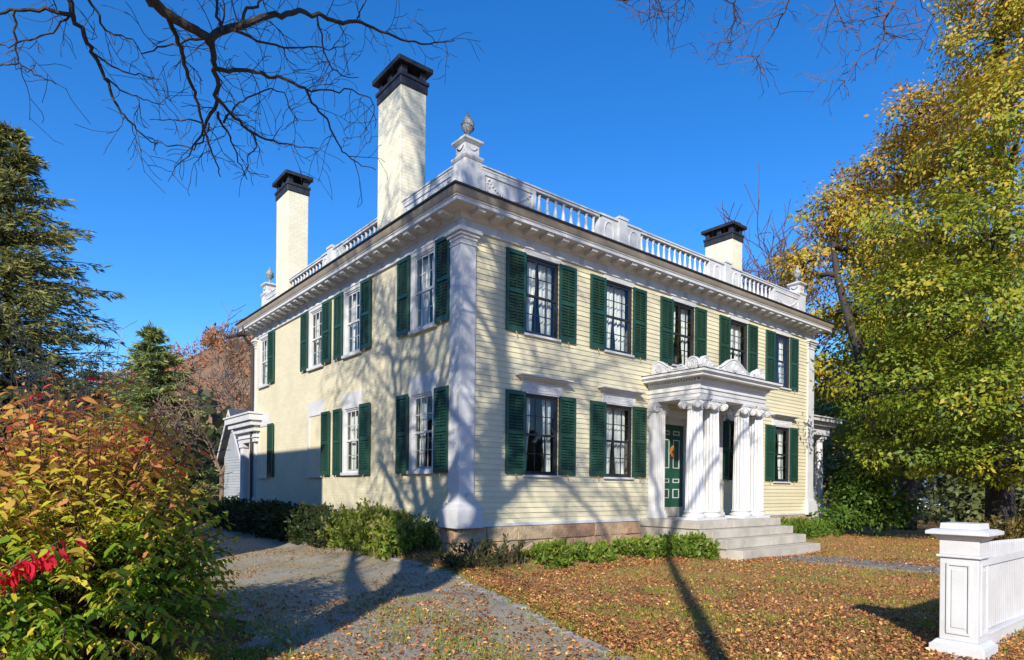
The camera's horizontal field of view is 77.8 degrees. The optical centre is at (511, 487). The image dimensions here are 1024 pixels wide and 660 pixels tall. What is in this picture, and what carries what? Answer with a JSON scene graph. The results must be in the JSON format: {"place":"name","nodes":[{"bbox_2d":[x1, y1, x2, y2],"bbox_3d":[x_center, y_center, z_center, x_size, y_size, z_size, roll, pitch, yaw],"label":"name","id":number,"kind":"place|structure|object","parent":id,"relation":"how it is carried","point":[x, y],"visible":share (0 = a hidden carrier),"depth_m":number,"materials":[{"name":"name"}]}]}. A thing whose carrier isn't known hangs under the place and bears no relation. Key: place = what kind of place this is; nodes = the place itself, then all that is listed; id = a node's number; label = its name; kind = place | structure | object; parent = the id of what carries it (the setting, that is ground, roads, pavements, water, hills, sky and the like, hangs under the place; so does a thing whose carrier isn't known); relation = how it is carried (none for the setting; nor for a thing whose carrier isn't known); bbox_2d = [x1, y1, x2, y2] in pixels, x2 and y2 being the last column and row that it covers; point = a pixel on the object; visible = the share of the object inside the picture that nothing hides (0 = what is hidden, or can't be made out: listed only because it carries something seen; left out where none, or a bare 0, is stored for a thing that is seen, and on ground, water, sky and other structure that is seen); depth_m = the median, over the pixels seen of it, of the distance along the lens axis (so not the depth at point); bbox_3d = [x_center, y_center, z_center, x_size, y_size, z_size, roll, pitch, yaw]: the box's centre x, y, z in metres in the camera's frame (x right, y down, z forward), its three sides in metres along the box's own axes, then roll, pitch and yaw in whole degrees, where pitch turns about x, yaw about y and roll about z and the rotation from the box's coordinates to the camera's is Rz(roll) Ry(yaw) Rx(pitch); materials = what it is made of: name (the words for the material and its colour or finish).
{"place":"outdoors","nodes":[
{"label":"outdoors","id":0,"kind":"place"},
{"bbox_2d":[174,526,617,659],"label":"driveway","id":1,"kind":"structure","parent":0,"point":[347,577],"depth_m":7.91,"materials":[{"name":"grey gravel"}]},
{"bbox_2d":[52,338,836,492],"bbox_3d":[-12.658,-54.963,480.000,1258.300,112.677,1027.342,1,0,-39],"label":"hills","id":2,"kind":"structure","parent":0,"point":[208,370],"depth_m":409.41,"materials":[{"name":"brown plant"}]},
{"bbox_2d":[0,314,1023,447],"bbox_3d":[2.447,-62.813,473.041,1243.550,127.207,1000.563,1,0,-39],"label":"hillside forest","id":3,"kind":"object","parent":2,"relation":"on","point":[210,338],"visible":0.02,"depth_m":421.03,"materials":[{"name":"brown plant"}]},
{"bbox_2d":[0,488,1023,659],"bbox_3d":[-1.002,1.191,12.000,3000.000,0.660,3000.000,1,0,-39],"label":"ground","id":4,"kind":"structure","parent":0,"point":[927,525],"depth_m":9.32,"materials":[{"name":"brown plant"}]},
{"bbox_2d":[0,355,17,481],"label":"conifer","id":5,"kind":"object","parent":4,"relation":"on","point":[5,409],"visible":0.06,"depth_m":38.30,"materials":[{"name":"green plant"}]},
{"bbox_2d":[0,120,148,486],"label":"conifer","id":6,"kind":"object","parent":4,"relation":"on","point":[23,267],"visible":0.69,"depth_m":39.44,"materials":[{"name":"green plant"}]},
{"bbox_2d":[0,299,164,449],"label":"bare tree","id":7,"kind":"object","parent":4,"relation":"on","point":[48,374],"visible":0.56,"depth_m":15.87,"materials":[{"name":"brown plant"}]},
{"bbox_2d":[38,368,146,462],"bbox_3d":[-26.113,-3.185,40.085,10.079,8.918,9.955,1,0,17],"label":"conifer","id":8,"kind":"object","parent":4,"relation":"on","point":[94,373],"visible":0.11,"depth_m":39.56,"materials":[{"name":"green plant"}]},
{"bbox_2d":[0,372,245,659],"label":"burning bush","id":9,"kind":"object","parent":4,"relation":"on","point":[96,563],"visible":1,"depth_m":4.80,"materials":[{"name":"green plant"}]},
{"bbox_2d":[67,428,192,474],"bbox_3d":[-18.498,-0.773,30.055,4.868,4.303,4.598,1,0,34],"label":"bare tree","id":10,"kind":"object","parent":4,"relation":"on","point":[151,448],"visible":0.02,"depth_m":30.44,"materials":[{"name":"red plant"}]},
{"bbox_2d":[82,319,223,500],"bbox_3d":[-20.076,-4.002,36.013,8.423,10.922,9.898,1,0,-39],"label":"conifer","id":11,"kind":"object","parent":4,"relation":"on","point":[149,348],"visible":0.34,"depth_m":35.54,"materials":[{"name":"green plant"}]},
{"bbox_2d":[141,395,219,500],"bbox_3d":[-18.992,-1.933,36.036,4.681,6.904,5.760,1,0,17],"label":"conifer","id":12,"kind":"object","parent":4,"relation":"on","point":[189,464],"visible":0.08,"depth_m":35.87,"materials":[{"name":"green plant"}]},
{"bbox_2d":[146,420,231,527],"bbox_3d":[-9.525,-0.308,18.966,2.448,3.519,3.135,1,0,-39],"label":"bare tree","id":13,"kind":"object","parent":4,"relation":"on","point":[194,482],"visible":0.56,"depth_m":18.99,"materials":[{"name":"brown plant"}]},
{"bbox_2d":[137,369,249,500],"bbox_3d":[-15.085,-2.913,33.658,8.240,8.664,6.261,1,0,-25],"label":"bare tree","id":14,"kind":"object","parent":4,"relation":"on","point":[215,461],"visible":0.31,"depth_m":33.43,"materials":[{"name":"brown plant"}]},
{"bbox_2d":[153,492,239,522],"bbox_3d":[-12.677,0.782,24.802,5.947,1.365,2.437,1,0,-39],"label":"hedge","id":15,"kind":"object","parent":4,"relation":"on","point":[209,508],"visible":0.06,"depth_m":24.97,"materials":[{"name":"green plant"}]},
{"bbox_2d":[170,301,253,421],"bbox_3d":[-15.564,-4.748,40.457,11.692,12.292,11.193,1,0,-39],"label":"bare tree","id":16,"kind":"object","parent":4,"relation":"on","point":[226,378],"visible":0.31,"depth_m":37.65,"materials":[{"name":"brown plant"}]},
{"bbox_2d":[215,409,249,498],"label":"outbuilding","id":17,"kind":"structure","parent":4,"relation":"on","point":[228,456],"depth_m":33.00,"materials":[{"name":"wood"}]},
{"bbox_2d":[0,0,482,206],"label":"bare tree","id":18,"kind":"object","parent":4,"relation":"on","point":[173,17],"visible":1,"depth_m":6.71,"materials":[{"name":"brown plant"}]},
{"bbox_2d":[210,497,358,548],"bbox_3d":[-6.519,0.823,17.597,1.901,1.128,9.548,1,0,-39],"label":"hedge","id":19,"kind":"object","parent":4,"relation":"on","point":[284,521],"visible":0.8,"depth_m":16.18,"materials":[{"name":"green plant"}]},
{"bbox_2d":[315,497,441,560],"bbox_3d":[-2.759,0.798,13.374,2.072,1.217,3.747,1,0,-39],"label":"hedge","id":20,"kind":"object","parent":4,"relation":"on","point":[382,531],"visible":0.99,"depth_m":12.50,"materials":[{"name":"green plant"}]},
{"bbox_2d":[190,524,638,659],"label":"kerb","id":21,"kind":"structure","parent":4,"relation":"on","point":[553,625],"depth_m":7.91,"materials":[{"name":"stone"}]},
{"bbox_2d":[429,533,532,573],"bbox_3d":[-0.462,1.167,11.306,1.892,0.757,1.399,1,0,-39],"label":"shrub","id":22,"kind":"object","parent":4,"relation":"on","point":[484,551],"visible":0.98,"depth_m":11.18,"materials":[{"name":"green plant"}]},
{"bbox_2d":[0,525,1023,659],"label":"fallen leaves","id":23,"kind":"object","parent":4,"relation":"on","point":[618,639],"visible":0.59,"depth_m":7.22,"materials":[{"name":"orange plant"}]},
{"bbox_2d":[18,376,1016,489],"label":"background wood","id":24,"kind":"object","parent":4,"relation":"on","point":[213,435],"visible":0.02,"depth_m":77.42,"materials":[{"name":"brown plant"}]},
{"bbox_2d":[223,53,843,560],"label":"house","id":25,"kind":"structure","parent":4,"relation":"on","point":[467,347],"depth_m":14.65,"materials":[{"name":"yellow painted wood clapboard"},{"name":"white painted wood"},{"name":"granite"}]},
{"bbox_2d":[256,413,269,477],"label":"blind window","id":26,"kind":"structure","parent":25,"relation":"in","point":[262,440],"depth_m":20.73,"materials":[{"name":"white paint"}]},
{"bbox_2d":[257,333,269,388],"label":"window","id":27,"kind":"structure","parent":25,"relation":"in","point":[262,339],"depth_m":21.00,"materials":[{"name":"white paint"}]},
{"bbox_2d":[306,304,323,371],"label":"window","id":28,"kind":"structure","parent":25,"relation":"in","point":[317,309],"depth_m":17.66,"materials":[{"name":"white paint"}]},
{"bbox_2d":[306,399,324,477],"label":"blind window","id":29,"kind":"structure","parent":25,"relation":"in","point":[315,408],"depth_m":17.42,"materials":[{"name":"white paint"}]},
{"bbox_2d":[341,283,362,358],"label":"window","id":30,"kind":"structure","parent":25,"relation":"in","point":[355,289],"depth_m":15.88,"materials":[{"name":"white paint"}]},
{"bbox_2d":[340,389,363,474],"bbox_3d":[-3.881,-1.332,15.646,0.274,2.050,1.200,1,0,-39],"label":"window","id":31,"kind":"structure","parent":25,"relation":"in","point":[351,401],"depth_m":15.83,"materials":[{"name":"white paint"}]},
{"bbox_2d":[406,370,438,473],"bbox_3d":[-1.782,-1.312,13.074,0.274,2.050,1.200,1,0,-39],"label":"window","id":32,"kind":"structure","parent":25,"relation":"in","point":[422,386],"depth_m":13.26,"materials":[{"name":"white paint"}]},
{"bbox_2d":[408,242,437,335],"bbox_3d":[-1.755,-4.067,13.074,0.274,1.700,1.040,1,0,-39],"label":"window","id":33,"kind":"structure","parent":25,"relation":"in","point":[426,251],"depth_m":13.26,"materials":[{"name":"white paint"}]},
{"bbox_2d":[523,248,560,341],"bbox_3d":[0.581,-3.997,13.332,1.040,1.755,0.264,1,0,-39],"label":"window","id":34,"kind":"structure","parent":25,"relation":"in","point":[544,273],"depth_m":13.41,"materials":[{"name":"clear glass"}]},
{"bbox_2d":[515,373,573,477],"bbox_3d":[0.618,-1.257,13.286,1.460,2.075,0.414,1,0,-39],"label":"window","id":35,"kind":"structure","parent":25,"relation":"in","point":[532,384],"depth_m":13.38,"materials":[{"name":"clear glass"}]},
{"bbox_2d":[603,274,634,357],"bbox_3d":[2.440,-3.979,14.850,1.040,1.755,0.264,1,0,-39],"label":"window","id":36,"kind":"structure","parent":25,"relation":"in","point":[615,298],"depth_m":14.96,"materials":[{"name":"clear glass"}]},
{"bbox_2d":[597,386,645,479],"bbox_3d":[2.484,-1.239,14.810,1.460,2.075,0.414,1,0,-39],"label":"window","id":37,"kind":"structure","parent":25,"relation":"in","point":[614,396],"depth_m":14.92,"materials":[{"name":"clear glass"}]},
{"bbox_2d":[669,446,674,457],"bbox_3d":[4.189,-0.935,16.583,0.218,0.304,0.071,1,0,-39],"label":"wreath","id":38,"kind":"object","parent":25,"relation":"attached to","point":[672,452],"visible":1,"depth_m":16.55,"materials":[{"name":"orange plant"}]},
{"bbox_2d":[665,424,682,506],"bbox_3d":[4.179,-0.577,16.648,0.960,2.145,0.052,1,0,-39],"label":"front door","id":39,"kind":"structure","parent":25,"relation":"in","point":[673,433],"depth_m":16.70,"materials":[{"name":"green paint"}]},
{"bbox_2d":[671,296,696,366],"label":"window","id":40,"kind":"structure","parent":25,"relation":"in","point":[678,302],"depth_m":16.60,"materials":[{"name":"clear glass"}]},
{"bbox_2d":[726,414,734,481],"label":"window","id":41,"kind":"structure","parent":25,"relation":"in","point":[732,418],"depth_m":17.87,"materials":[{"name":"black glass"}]},
{"bbox_2d":[728,315,748,370],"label":"window","id":42,"kind":"structure","parent":25,"relation":"in","point":[736,338],"depth_m":18.22,"materials":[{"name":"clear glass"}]},
{"bbox_2d":[773,329,791,390],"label":"window","id":43,"kind":"structure","parent":25,"relation":"in","point":[779,334],"depth_m":19.79,"materials":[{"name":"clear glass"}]},
{"bbox_2d":[771,413,799,482],"bbox_3d":[8.309,-1.183,19.566,1.460,2.075,0.414,1,0,-39],"label":"window","id":44,"kind":"structure","parent":25,"relation":"in","point":[780,420],"depth_m":19.75,"materials":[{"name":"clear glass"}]},
{"bbox_2d":[522,532,681,568],"bbox_3d":[2.063,1.244,12.897,4.364,0.648,1.194,1,0,-36],"label":"shrub","id":45,"kind":"object","parent":4,"relation":"on","point":[557,553],"visible":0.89,"depth_m":12.24,"materials":[{"name":"green plant"}]},
{"bbox_2d":[657,530,720,559],"bbox_3d":[3.750,1.235,13.654,1.407,0.658,1.207,1,0,-4],"label":"shrub","id":46,"kind":"object","parent":4,"relation":"on","point":[692,544],"visible":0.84,"depth_m":13.43,"materials":[{"name":"green plant"}]},
{"bbox_2d":[608,0,965,119],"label":"bare tree","id":47,"kind":"object","parent":4,"relation":"on","point":[782,14],"visible":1,"depth_m":7.86,"materials":[{"name":"brown plant"}]},
{"bbox_2d":[774,516,846,538],"bbox_3d":[8.305,1.197,18.667,4.639,0.777,1.432,1,0,-39],"label":"shrub","id":48,"kind":"object","parent":4,"relation":"on","point":[809,528],"visible":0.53,"depth_m":18.70,"materials":[{"name":"green plant"}]},
{"bbox_2d":[755,154,915,527],"bbox_3d":[13.974,-5.977,26.823,7.470,15.499,5.921,1,0,-39],"label":"tree","id":49,"kind":"object","parent":4,"relation":"on","point":[791,260],"visible":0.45,"depth_m":26.00,"materials":[{"name":"yellow plant"}]},
{"bbox_2d":[716,164,972,352],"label":"bare tree","id":50,"kind":"object","parent":4,"relation":"on","point":[760,270],"visible":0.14,"depth_m":57.16,"materials":[{"name":"brown plant"}]},
{"bbox_2d":[808,418,927,535],"bbox_3d":[11.502,-0.334,20.519,4.255,4.061,2.818,1,0,-39],"label":"shrub","id":51,"kind":"object","parent":4,"relation":"on","point":[859,502],"visible":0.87,"depth_m":20.14,"materials":[{"name":"green plant"}]},
{"bbox_2d":[809,0,1023,524],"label":"tree","id":52,"kind":"object","parent":4,"relation":"on","point":[994,377],"visible":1,"depth_m":17.65,"materials":[{"name":"green plant"}]},
{"bbox_2d":[813,320,1023,526],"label":"tree","id":53,"kind":"object","parent":4,"relation":"on","point":[965,503],"visible":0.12,"depth_m":28.96,"materials":[{"name":"green plant"}]},
{"bbox_2d":[813,248,1023,496],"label":"tree","id":54,"kind":"object","parent":4,"relation":"on","point":[823,410],"depth_m":37.47,"materials":[{"name":"green plant"}]},
{"bbox_2d":[822,53,1023,530],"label":"tree","id":55,"kind":"object","parent":4,"relation":"on","point":[912,135],"visible":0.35,"depth_m":24.50,"materials":[{"name":"yellow plant"}]},
{"bbox_2d":[891,475,954,509],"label":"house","id":56,"kind":"structure","parent":4,"relation":"on","point":[920,484],"depth_m":46.00,"materials":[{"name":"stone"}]},
{"bbox_2d":[917,479,923,498],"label":"window","id":57,"kind":"structure","parent":56,"relation":"in","point":[919,484],"depth_m":45.97,"materials":[{"name":"grey glass"}]},
{"bbox_2d":[925,522,1023,659],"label":"picket fence","id":58,"kind":"object","parent":4,"relation":"on","point":[981,614],"visible":1,"depth_m":5.82,"materials":[{"name":"white paint"}]},
{"bbox_2d":[966,514,1023,540],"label":"shrub","id":59,"kind":"object","parent":4,"relation":"on","point":[1014,529],"visible":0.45,"depth_m":17.61,"materials":[{"name":"green plant"}]},
{"bbox_2d":[0,0,1023,406],"label":"sky","id":60,"kind":"structure","parent":0,"point":[573,100],"materials":[{"name":"blue"}]},
{"bbox_2d":[775,554,939,574],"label":"path","id":61,"kind":"structure","parent":0,"point":[881,565],"depth_m":12.67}
]}

